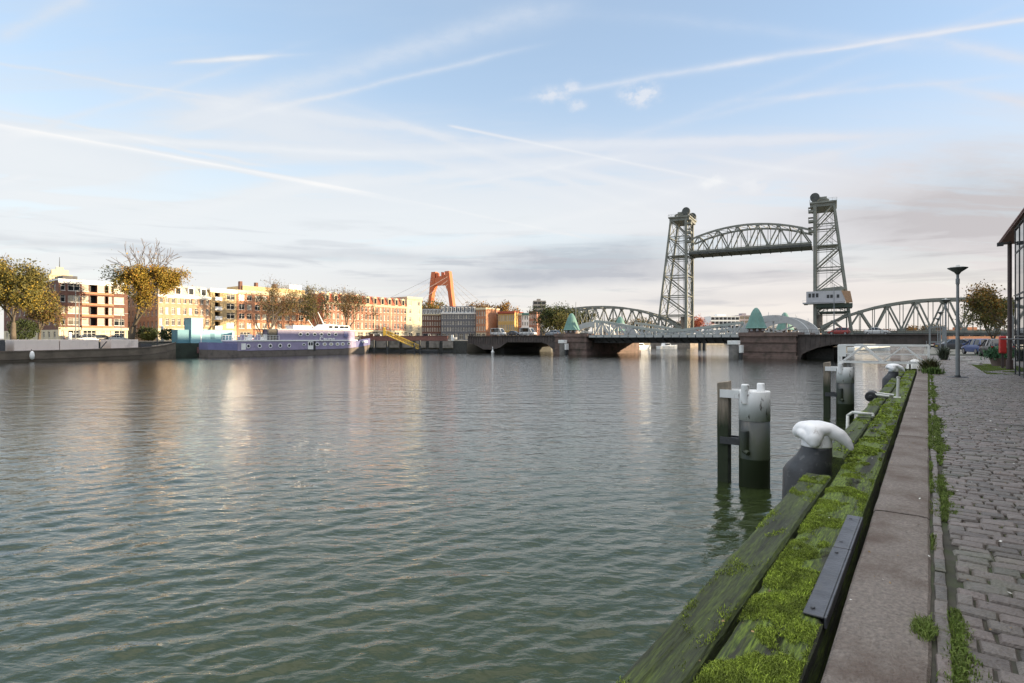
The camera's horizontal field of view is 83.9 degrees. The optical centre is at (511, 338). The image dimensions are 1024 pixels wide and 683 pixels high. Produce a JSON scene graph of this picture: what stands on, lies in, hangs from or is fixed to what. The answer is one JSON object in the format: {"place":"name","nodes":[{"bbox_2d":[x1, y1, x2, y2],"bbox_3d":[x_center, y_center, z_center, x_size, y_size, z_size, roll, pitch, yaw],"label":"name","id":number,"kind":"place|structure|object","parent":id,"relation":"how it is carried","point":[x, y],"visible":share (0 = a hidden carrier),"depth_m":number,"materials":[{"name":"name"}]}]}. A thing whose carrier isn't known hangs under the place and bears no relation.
{"place":"outdoors","nodes":[
{"label":"outdoors","id":0,"kind":"place"},
{"bbox_2d":[47,257,72,279],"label":"tower building","id":1,"kind":"structure","parent":0,"point":[58,271],"depth_m":193.19,"materials":[{"name":"paint"}]},
{"bbox_2d":[4,275,128,339],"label":"apartment building","id":2,"kind":"structure","parent":0,"point":[101,312],"depth_m":140.05,"materials":[{"name":"brick"}]},
{"bbox_2d":[68,318,78,324],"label":"window","id":3,"kind":"structure","parent":2,"relation":"in","point":[71,321],"depth_m":136.15,"materials":[{"name":"glass"}]},
{"bbox_2d":[68,306,78,313],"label":"window","id":4,"kind":"structure","parent":2,"relation":"in","point":[71,309],"depth_m":136.15,"materials":[{"name":"white paint"}]},
{"bbox_2d":[68,295,79,302],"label":"window","id":5,"kind":"structure","parent":2,"relation":"in","point":[71,298],"depth_m":136.32,"materials":[{"name":"glass"}]},
{"bbox_2d":[68,283,79,290],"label":"window","id":6,"kind":"structure","parent":2,"relation":"in","point":[71,287],"depth_m":136.32,"materials":[{"name":"glass"}]},
{"bbox_2d":[83,330,95,335],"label":"window","id":7,"kind":"structure","parent":2,"relation":"in","point":[85,332],"depth_m":138.91,"materials":[{"name":"glass"}]},
{"bbox_2d":[114,319,123,325],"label":"window","id":8,"kind":"structure","parent":2,"relation":"in","point":[117,322],"depth_m":143.91,"materials":[{"name":"glass"}]},
{"bbox_2d":[114,297,123,304],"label":"window","id":9,"kind":"structure","parent":2,"relation":"in","point":[117,300],"depth_m":143.91,"materials":[{"name":"glass"}]},
{"bbox_2d":[114,308,124,315],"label":"window","id":10,"kind":"structure","parent":2,"relation":"in","point":[117,311],"depth_m":144.02,"materials":[{"name":"white paint"}]},
{"bbox_2d":[128,286,210,340],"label":"apartment building","id":11,"kind":"structure","parent":0,"point":[174,310],"depth_m":156.40,"materials":[{"name":"beige paint"}]},
{"bbox_2d":[227,281,358,336],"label":"apartment building","id":12,"kind":"structure","parent":0,"point":[250,318],"depth_m":173.90,"materials":[{"name":"beige brick"}]},
{"bbox_2d":[391,297,422,335],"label":"apartment building","id":13,"kind":"structure","parent":0,"point":[414,315],"depth_m":226.58,"materials":[{"name":"paint"}]},
{"bbox_2d":[422,309,441,335],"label":"apartment building","id":14,"kind":"structure","parent":0,"point":[431,321],"depth_m":262.00,"materials":[{"name":"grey brick"}]},
{"bbox_2d":[441,306,475,339],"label":"apartment building","id":15,"kind":"structure","parent":0,"point":[460,321],"depth_m":258.00,"materials":[{"name":"glass"}]},
{"bbox_2d":[0,344,924,682],"bbox_3d":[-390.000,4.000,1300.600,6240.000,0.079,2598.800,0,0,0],"label":"water","id":16,"kind":"structure","parent":0,"point":[450,518],"depth_m":13.36,"materials":[{"name":"green liquid"}]},
{"bbox_2d":[0,337,175,361],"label":"barge","id":17,"kind":"object","parent":16,"relation":"on","point":[35,350],"visible":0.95,"depth_m":103.75,"materials":[{"name":"white paint"}]},
{"bbox_2d":[152,318,232,356],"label":"pontoon house","id":18,"kind":"structure","parent":16,"relation":"on","point":[190,336],"depth_m":125.93,"materials":[{"name":"teal paint"}]},
{"bbox_2d":[199,313,369,356],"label":"moored ship","id":19,"kind":"object","parent":16,"relation":"on","point":[320,339],"visible":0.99,"depth_m":134.37,"materials":[{"name":"purple paint"}]},
{"bbox_2d":[406,350,438,352],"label":"pontoon","id":20,"kind":"object","parent":16,"relation":"on","point":[424,351],"visible":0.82,"depth_m":158.30,"materials":[{"name":"metal"}]},
{"bbox_2d":[383,327,418,348],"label":"gangway","id":21,"kind":"object","parent":20,"relation":"on","point":[393,334],"visible":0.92,"depth_m":159.98,"materials":[{"name":"yellow paint"}]},
{"bbox_2d":[390,271,482,305],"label":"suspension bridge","id":22,"kind":"structure","parent":16,"relation":"on","point":[445,279],"depth_m":497.17,"materials":[{"name":"metal"}]},
{"bbox_2d":[558,340,568,354],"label":"guard dolphin","id":23,"kind":"object","parent":16,"relation":"in","point":[564,347],"visible":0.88,"depth_m":139.81,"materials":[{"name":"concrete"}]},
{"bbox_2d":[656,343,676,348],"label":"motor boat","id":24,"kind":"object","parent":16,"relation":"on","point":[666,346],"visible":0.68,"depth_m":220.77,"materials":[{"name":"white paint"}]},
{"bbox_2d":[467,308,939,358],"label":"bascule bridge","id":25,"kind":"structure","parent":16,"relation":"in","point":[755,337],"depth_m":125.93,"materials":[{"name":"brick"}]},
{"bbox_2d":[490,328,505,335],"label":"parked van","id":26,"kind":"object","parent":25,"relation":"on","point":[497,331],"visible":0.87,"depth_m":162.52,"materials":[{"name":"white metal"}]},
{"bbox_2d":[519,328,536,334],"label":"parked van","id":27,"kind":"object","parent":25,"relation":"on","point":[528,331],"visible":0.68,"depth_m":155.23,"materials":[{"name":"white metal"}]},
{"bbox_2d":[827,327,849,333],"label":"parked car","id":28,"kind":"object","parent":25,"relation":"on","point":[839,332],"visible":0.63,"depth_m":113.13,"materials":[{"name":"red metal"}]},
{"bbox_2d":[863,327,890,333],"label":"parked car","id":29,"kind":"object","parent":25,"relation":"on","point":[876,330],"visible":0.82,"depth_m":109.61,"materials":[{"name":"white metal"}]},
{"bbox_2d":[727,341,743,358],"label":"guard dolphin","id":30,"kind":"object","parent":16,"relation":"in","point":[736,349],"visible":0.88,"depth_m":112.65,"materials":[{"name":"concrete"}]},
{"bbox_2d":[717,380,770,488],"bbox_3d":[6.332,3.292,15.597,1.352,4.217,0.970,0,0,36],"label":"mooring pile","id":31,"kind":"object","parent":16,"relation":"in","point":[752,440],"visible":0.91,"depth_m":15.23,"materials":[{"name":"metal"}]},
{"bbox_2d":[823,362,853,419],"bbox_3d":[16.352,3.292,28.497,1.352,4.217,0.970,0,0,36],"label":"mooring pile","id":32,"kind":"object","parent":16,"relation":"in","point":[843,394],"visible":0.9,"depth_m":28.20,"materials":[{"name":"metal"}]},
{"bbox_2d":[838,344,929,366],"bbox_3d":[18.066,0.859,27.754,3.715,1.122,1.140,0,0,36],"label":"gangway","id":33,"kind":"object","parent":32,"relation":"on","point":[842,351],"visible":0.88,"depth_m":27.67,"materials":[{"name":"white paint"}]},
{"bbox_2d":[847,346,889,350],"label":"motor boat","id":34,"kind":"object","parent":16,"relation":"on","point":[854,348],"visible":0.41,"depth_m":187.87,"materials":[{"name":"white paint"}]},
{"bbox_2d":[0,339,925,351],"bbox_3d":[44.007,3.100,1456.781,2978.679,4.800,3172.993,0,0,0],"label":"ground","id":35,"kind":"structure","parent":0,"point":[472,348],"depth_m":167.71,"materials":[{"name":"concrete"}]},
{"bbox_2d":[5,318,40,339],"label":"bush","id":36,"kind":"object","parent":35,"relation":"on","point":[31,330],"visible":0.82,"depth_m":114.20,"materials":[{"name":"green plant"}]},
{"bbox_2d":[0,253,56,339],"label":"autumn tree","id":37,"kind":"object","parent":35,"relation":"on","point":[19,288],"visible":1,"depth_m":107.63,"materials":[{"name":"yellow plant"}]},
{"bbox_2d":[20,286,72,339],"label":"autumn tree","id":38,"kind":"object","parent":35,"relation":"on","point":[44,318],"visible":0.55,"depth_m":119.11,"materials":[{"name":"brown plant"}]},
{"bbox_2d":[62,335,85,339],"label":"parked car","id":39,"kind":"object","parent":35,"relation":"on","point":[73,337],"visible":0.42,"depth_m":123.25,"materials":[{"name":"white metal"}]},
{"bbox_2d":[78,296,86,335],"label":"lamp post","id":40,"kind":"object","parent":35,"relation":"on","point":[79,317],"visible":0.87,"depth_m":124.58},
{"bbox_2d":[80,335,97,339],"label":"parked car","id":41,"kind":"object","parent":35,"relation":"on","point":[88,337],"visible":0.52,"depth_m":125.35,"materials":[{"name":"silver metal"}]},
{"bbox_2d":[94,335,109,340],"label":"parked car","id":42,"kind":"object","parent":35,"relation":"on","point":[101,337],"visible":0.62,"depth_m":127.38,"materials":[{"name":"white metal"}]},
{"bbox_2d":[107,335,127,339],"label":"parked car","id":43,"kind":"object","parent":35,"relation":"on","point":[115,337],"visible":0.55,"depth_m":129.75,"materials":[{"name":"grey metal"}]},
{"bbox_2d":[98,239,195,339],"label":"autumn tree","id":44,"kind":"object","parent":35,"relation":"on","point":[146,281],"visible":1,"depth_m":124.64,"materials":[{"name":"yellow plant"}]},
{"bbox_2d":[135,326,159,339],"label":"bush","id":45,"kind":"object","parent":35,"relation":"on","point":[141,330],"visible":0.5,"depth_m":132.21,"materials":[{"name":"green plant"}]},
{"bbox_2d":[139,331,156,340],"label":"bush","id":46,"kind":"object","parent":35,"relation":"on","point":[149,335],"visible":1,"depth_m":126.92,"materials":[{"name":"green plant"}]},
{"bbox_2d":[158,328,173,340],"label":"bush","id":47,"kind":"object","parent":35,"relation":"on","point":[166,332],"visible":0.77,"depth_m":128.65,"materials":[{"name":"green plant"}]},
{"bbox_2d":[206,288,237,339],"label":"apartment building","id":48,"kind":"structure","parent":35,"relation":"on","point":[223,309],"depth_m":165.14,"materials":[{"name":"beige paint"}]},
{"bbox_2d":[249,277,312,328],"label":"autumn tree","id":49,"kind":"object","parent":35,"relation":"on","point":[275,308],"visible":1,"depth_m":160.39,"materials":[{"name":"brown plant"}]},
{"bbox_2d":[99,341,466,352],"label":"quay wall","id":50,"kind":"structure","parent":35,"relation":"on","point":[440,346],"depth_m":164.26,"materials":[{"name":"concrete"}]},
{"bbox_2d":[298,293,331,327],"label":"autumn tree","id":51,"kind":"object","parent":35,"relation":"on","point":[310,316],"visible":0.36,"depth_m":184.04,"materials":[{"name":"brown plant"}]},
{"bbox_2d":[294,283,340,324],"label":"autumn tree","id":52,"kind":"object","parent":35,"relation":"on","point":[311,291],"visible":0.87,"depth_m":170.22,"materials":[{"name":"brown plant"}]},
{"bbox_2d":[328,285,381,327],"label":"autumn tree","id":53,"kind":"object","parent":35,"relation":"on","point":[345,299],"visible":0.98,"depth_m":174.88,"materials":[{"name":"brown plant"}]},
{"bbox_2d":[311,293,407,335],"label":"apartment building","id":54,"kind":"structure","parent":35,"relation":"on","point":[369,326],"depth_m":210.01,"materials":[{"name":"beige paint"}]},
{"bbox_2d":[355,336,447,340],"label":"parapet wall","id":55,"kind":"structure","parent":35,"relation":"on","point":[414,338],"depth_m":166.40,"materials":[{"name":"brick"}]},
{"bbox_2d":[422,295,446,308],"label":"autumn tree","id":56,"kind":"object","parent":35,"relation":"on","point":[432,305],"visible":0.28,"depth_m":296.15,"materials":[{"name":"brown plant"}]},
{"bbox_2d":[462,301,495,307],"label":"autumn tree","id":57,"kind":"object","parent":35,"relation":"on","point":[481,305],"visible":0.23,"depth_m":296.59,"materials":[{"name":"brown plant"}]},
{"bbox_2d":[492,300,519,311],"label":"autumn tree","id":58,"kind":"object","parent":35,"relation":"on","point":[502,307],"visible":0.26,"depth_m":304.73,"materials":[{"name":"brown plant"}]},
{"bbox_2d":[497,311,523,335],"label":"apartment building","id":59,"kind":"structure","parent":35,"relation":"on","point":[507,321],"depth_m":254.67,"materials":[{"name":"paint"}]},
{"bbox_2d":[521,313,528,327],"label":"apartment building","id":60,"kind":"structure","parent":35,"relation":"on","point":[524,320],"depth_m":257.68,"materials":[{"name":"white paint"}]},
{"bbox_2d":[529,311,539,334],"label":"apartment building","id":61,"kind":"structure","parent":35,"relation":"on","point":[531,323],"depth_m":257.87,"materials":[{"name":"red brick"}]},
{"bbox_2d":[533,299,545,332],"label":"office block","id":62,"kind":"structure","parent":35,"relation":"on","point":[537,303],"depth_m":430.00,"materials":[{"name":"grey concrete"}]},
{"bbox_2d":[527,303,564,334],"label":"autumn tree","id":63,"kind":"object","parent":35,"relation":"on","point":[547,310],"visible":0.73,"depth_m":201.12,"materials":[{"name":"green plant"}]},
{"bbox_2d":[539,308,570,332],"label":"autumn tree","id":64,"kind":"object","parent":35,"relation":"on","point":[561,319],"visible":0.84,"depth_m":198.29,"materials":[{"name":"green plant"}]},
{"bbox_2d":[553,302,580,333],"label":"autumn tree","id":65,"kind":"object","parent":35,"relation":"on","point":[565,310],"visible":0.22,"depth_m":216.90,"materials":[{"name":"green plant"}]},
{"bbox_2d":[579,310,598,331],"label":"autumn tree","id":66,"kind":"object","parent":35,"relation":"on","point":[582,315],"visible":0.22,"depth_m":315.64,"materials":[{"name":"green plant"}]},
{"bbox_2d":[628,317,662,330],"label":"autumn tree","id":67,"kind":"object","parent":35,"relation":"on","point":[645,319],"visible":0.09,"depth_m":331.41,"materials":[{"name":"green plant"}]},
{"bbox_2d":[680,316,714,330],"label":"autumn tree","id":68,"kind":"object","parent":35,"relation":"on","point":[699,322],"visible":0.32,"depth_m":386.11,"materials":[{"name":"orange plant"}]},
{"bbox_2d":[704,314,738,333],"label":"office block","id":69,"kind":"structure","parent":35,"relation":"on","point":[716,319],"depth_m":425.00,"materials":[{"name":"white paint"}]},
{"bbox_2d":[736,313,749,329],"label":"office block","id":70,"kind":"structure","parent":35,"relation":"on","point":[744,317],"depth_m":432.00,"materials":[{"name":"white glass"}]},
{"bbox_2d":[540,193,1014,346],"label":"lift bridge","id":71,"kind":"structure","parent":35,"relation":"on","point":[819,299],"depth_m":237.19,"materials":[{"name":"metal"}]},
{"bbox_2d":[475,308,499,335],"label":"apartment building","id":72,"kind":"structure","parent":0,"point":[486,319],"depth_m":255.35,"materials":[{"name":"brick"}]},
{"bbox_2d":[0,0,1023,338],"label":"sky","id":73,"kind":"structure","parent":0,"point":[525,151],"materials":[{"name":"blue"}]},
{"bbox_2d":[782,420,853,498],"bbox_3d":[3.565,1.837,6.782,0.552,1.719,0.709,0,0,-23],"label":"bollard","id":74,"kind":"object","parent":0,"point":[813,455],"visible":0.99,"depth_m":6.65,"materials":[{"name":"metal"}]},
{"bbox_2d":[923,340,973,682],"bbox_3d":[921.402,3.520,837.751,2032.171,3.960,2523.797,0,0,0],"label":"quay ground","id":75,"kind":"structure","parent":0,"point":[932,351],"depth_m":66.60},
{"bbox_2d":[821,349,931,682],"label":"quay wall","id":76,"kind":"structure","parent":75,"relation":"on","point":[881,644],"depth_m":3.53,"materials":[{"name":"concrete"}]},
{"bbox_2d":[619,473,830,682],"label":"fender beam","id":77,"kind":"structure","parent":76,"relation":"attached to","point":[664,654],"depth_m":3.22,"materials":[{"name":"wood"}]},
{"bbox_2d":[705,406,902,682],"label":"fender beam","id":78,"kind":"structure","parent":76,"relation":"attached to","point":[742,639],"depth_m":3.95,"materials":[{"name":"wood"}]},
{"bbox_2d":[616,461,874,682],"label":"moss","id":79,"kind":"object","parent":78,"relation":"on","point":[783,568],"visible":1,"depth_m":3.17,"materials":[{"name":"plant"}]},
{"bbox_2d":[803,515,862,628],"bbox_3d":[2.240,1.508,3.897,0.116,0.073,2.096,0,0,36],"label":"edge plate","id":80,"kind":"object","parent":78,"relation":"on","point":[822,600],"visible":1,"depth_m":3.60,"materials":[{"name":"metal"}]},
{"bbox_2d":[846,411,874,427],"bbox_3d":[6.601,1.794,10.807,0.486,0.814,0.056,0,0,36],"label":"ladder rail","id":81,"kind":"object","parent":78,"relation":"on","point":[856,412],"visible":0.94,"depth_m":10.83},
{"bbox_2d":[832,418,871,481],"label":"fender beam","id":82,"kind":"structure","parent":76,"relation":"attached to","point":[839,456],"depth_m":8.12,"materials":[{"name":"wood"}]},
{"bbox_2d":[857,397,885,419],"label":"fender beam","id":83,"kind":"structure","parent":76,"relation":"attached to","point":[874,409],"depth_m":12.02,"materials":[{"name":"wood"}]},
{"bbox_2d":[878,378,896,398],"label":"fender beam","id":84,"kind":"structure","parent":76,"relation":"attached to","point":[888,389],"depth_m":17.05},
{"bbox_2d":[882,364,904,388],"bbox_3d":[14.753,1.837,22.114,0.552,1.719,0.709,0,0,-23],"label":"bollard","id":85,"kind":"object","parent":76,"relation":"on","point":[893,371],"visible":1,"depth_m":22.00,"materials":[{"name":"metal"}]},
{"bbox_2d":[884,369,916,415],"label":"fender beam","id":86,"kind":"structure","parent":76,"relation":"attached to","point":[905,399],"depth_m":15.76,"materials":[{"name":"plant"}]},
{"bbox_2d":[833,369,915,462],"bbox_3d":[11.757,1.481,17.414,0.689,0.046,26.032,0,0,36],"label":"moss","id":87,"kind":"object","parent":86,"relation":"on","point":[860,450],"visible":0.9,"depth_m":9.42,"materials":[{"name":"plant"}]},
{"bbox_2d":[865,390,893,401],"bbox_3d":[9.372,1.480,14.522,0.602,0.256,0.690,0,0,36],"label":"tyre hook","id":88,"kind":"object","parent":86,"relation":"attached to","point":[870,395],"visible":0.93,"depth_m":14.41,"materials":[{"name":"metal"}]},
{"bbox_2d":[893,376,900,397],"bbox_3d":[9.730,1.229,14.378,0.150,0.536,0.260,0,0,36],"label":"grab post","id":89,"kind":"object","parent":86,"relation":"on","point":[897,386],"visible":1,"depth_m":14.34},
{"bbox_2d":[906,359,919,368],"bbox_3d":[20.203,1.259,28.586,0.680,0.503,1.000,0,0,36],"label":"bollard","id":90,"kind":"object","parent":76,"relation":"on","point":[913,366],"visible":0.61,"depth_m":28.26,"materials":[{"name":"metal"}]},
{"bbox_2d":[908,611,939,642],"bbox_3d":[2.138,1.480,2.940,0.177,0.045,0.365,0,0,36],"label":"grass tuft","id":91,"kind":"object","parent":76,"relation":"on","point":[925,627],"visible":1,"depth_m":2.91,"materials":[{"name":"plant"}]},
{"bbox_2d":[929,326,944,344],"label":"barrier frame","id":92,"kind":"object","parent":75,"relation":"on","point":[936,327],"visible":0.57,"depth_m":70.54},
{"bbox_2d":[934,339,966,349],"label":"parked car","id":93,"kind":"object","parent":75,"relation":"on","point":[951,343],"visible":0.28,"depth_m":67.27,"materials":[{"name":"grey metal"}]},
{"bbox_2d":[941,327,1002,339],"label":"office block","id":94,"kind":"structure","parent":75,"relation":"on","point":[970,336],"depth_m":330.00,"materials":[{"name":"orange brick"}]},
{"bbox_2d":[952,293,1014,338],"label":"autumn tree","id":95,"kind":"object","parent":75,"relation":"on","point":[981,320],"visible":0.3,"depth_m":100.55,"materials":[{"name":"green plant"}]},
{"bbox_2d":[959,279,1014,334],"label":"autumn tree","id":96,"kind":"object","parent":75,"relation":"on","point":[988,299],"visible":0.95,"depth_m":86.46,"materials":[{"name":"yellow plant"}]},
{"bbox_2d":[997,208,1023,377],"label":"glass hall","id":97,"kind":"structure","parent":75,"relation":"on","point":[1014,233],"depth_m":23.27,"materials":[{"name":"metal"}]},
{"bbox_2d":[928,354,1023,682],"bbox_3d":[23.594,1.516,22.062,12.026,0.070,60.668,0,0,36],"label":"pavement","id":98,"kind":"structure","parent":0,"point":[973,540],"depth_m":4.85,"materials":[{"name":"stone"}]},
{"bbox_2d":[699,382,1023,660],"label":"fallen leaves","id":99,"kind":"object","parent":98,"relation":"on","point":[918,524],"visible":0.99,"depth_m":4.17,"materials":[{"name":"brown plant"}]},
{"bbox_2d":[917,356,942,371],"bbox_3d":[18.480,1.094,25.292,1.632,0.833,1.675,0,0,-9],"label":"weed plant","id":100,"kind":"object","parent":98,"relation":"on","point":[927,363],"visible":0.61,"depth_m":25.13,"materials":[{"name":"plant"}]},
{"bbox_2d":[920,366,946,373],"bbox_3d":[17.746,1.321,23.996,0.976,0.378,1.098,0,0,-14],"label":"weed plant","id":101,"kind":"object","parent":98,"relation":"on","point":[932,370],"visible":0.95,"depth_m":23.86,"materials":[{"name":"green plant"}]},
{"bbox_2d":[934,344,950,359],"bbox_3d":[30.145,0.896,39.811,2.346,1.228,2.244,0,0,36],"label":"weed plant","id":102,"kind":"object","parent":98,"relation":"on","point":[943,353],"visible":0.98,"depth_m":39.61,"materials":[{"name":"plant"}]},
{"bbox_2d":[940,298,951,359],"bbox_3d":[30.673,-0.662,40.256,0.680,4.345,0.680,0,0,36],"label":"street lamp","id":103,"kind":"object","parent":98,"relation":"on","point":[945,300],"visible":0.84,"depth_m":40.21,"materials":[{"name":"metal"}]},
{"bbox_2d":[947,265,968,377],"bbox_3d":[17.209,-0.662,21.980,0.680,4.345,0.680,0,0,36],"label":"street lamp","id":104,"kind":"object","parent":98,"relation":"on","point":[957,270],"visible":0.99,"depth_m":21.93,"materials":[{"name":"metal"}]},
{"bbox_2d":[961,339,986,354],"bbox_3d":[44.814,0.780,54.554,2.040,1.493,3.982,0,0,16],"label":"parked car","id":105,"kind":"object","parent":98,"relation":"on","point":[971,345],"visible":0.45,"depth_m":54.35,"materials":[{"name":"blue metal"}]},
{"bbox_2d":[927,456,1020,682],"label":"grass","id":106,"kind":"structure","parent":98,"relation":"on","point":[961,667],"depth_m":2.93,"materials":[{"name":"plant"}]},
{"bbox_2d":[926,363,1023,462],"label":"grass","id":107,"kind":"structure","parent":98,"relation":"on","point":[935,423],"depth_m":10.31,"materials":[{"name":"plant"}]},
{"bbox_2d":[976,343,1014,365],"bbox_3d":[26.234,0.868,30.620,1.996,1.263,1.743,0,0,36],"label":"planter","id":108,"kind":"object","parent":98,"relation":"on","point":[993,354],"visible":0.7,"depth_m":30.49,"materials":[{"name":"green stone"}]},
{"bbox_2d":[977,339,1014,355],"bbox_3d":[39.947,0.780,46.963,2.040,1.493,3.982,0,0,27],"label":"parked car","id":109,"kind":"object","parent":98,"relation":"on","point":[987,343],"visible":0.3,"depth_m":46.45,"materials":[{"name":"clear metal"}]},
{"bbox_2d":[999,336,1006,367],"bbox_3d":[24.612,0.690,28.553,0.260,1.620,0.750,0,0,36],"label":"lifebuoy cabinet","id":110,"kind":"object","parent":98,"relation":"on","point":[1002,347],"visible":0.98,"depth_m":28.30,"materials":[{"name":"red metal"}]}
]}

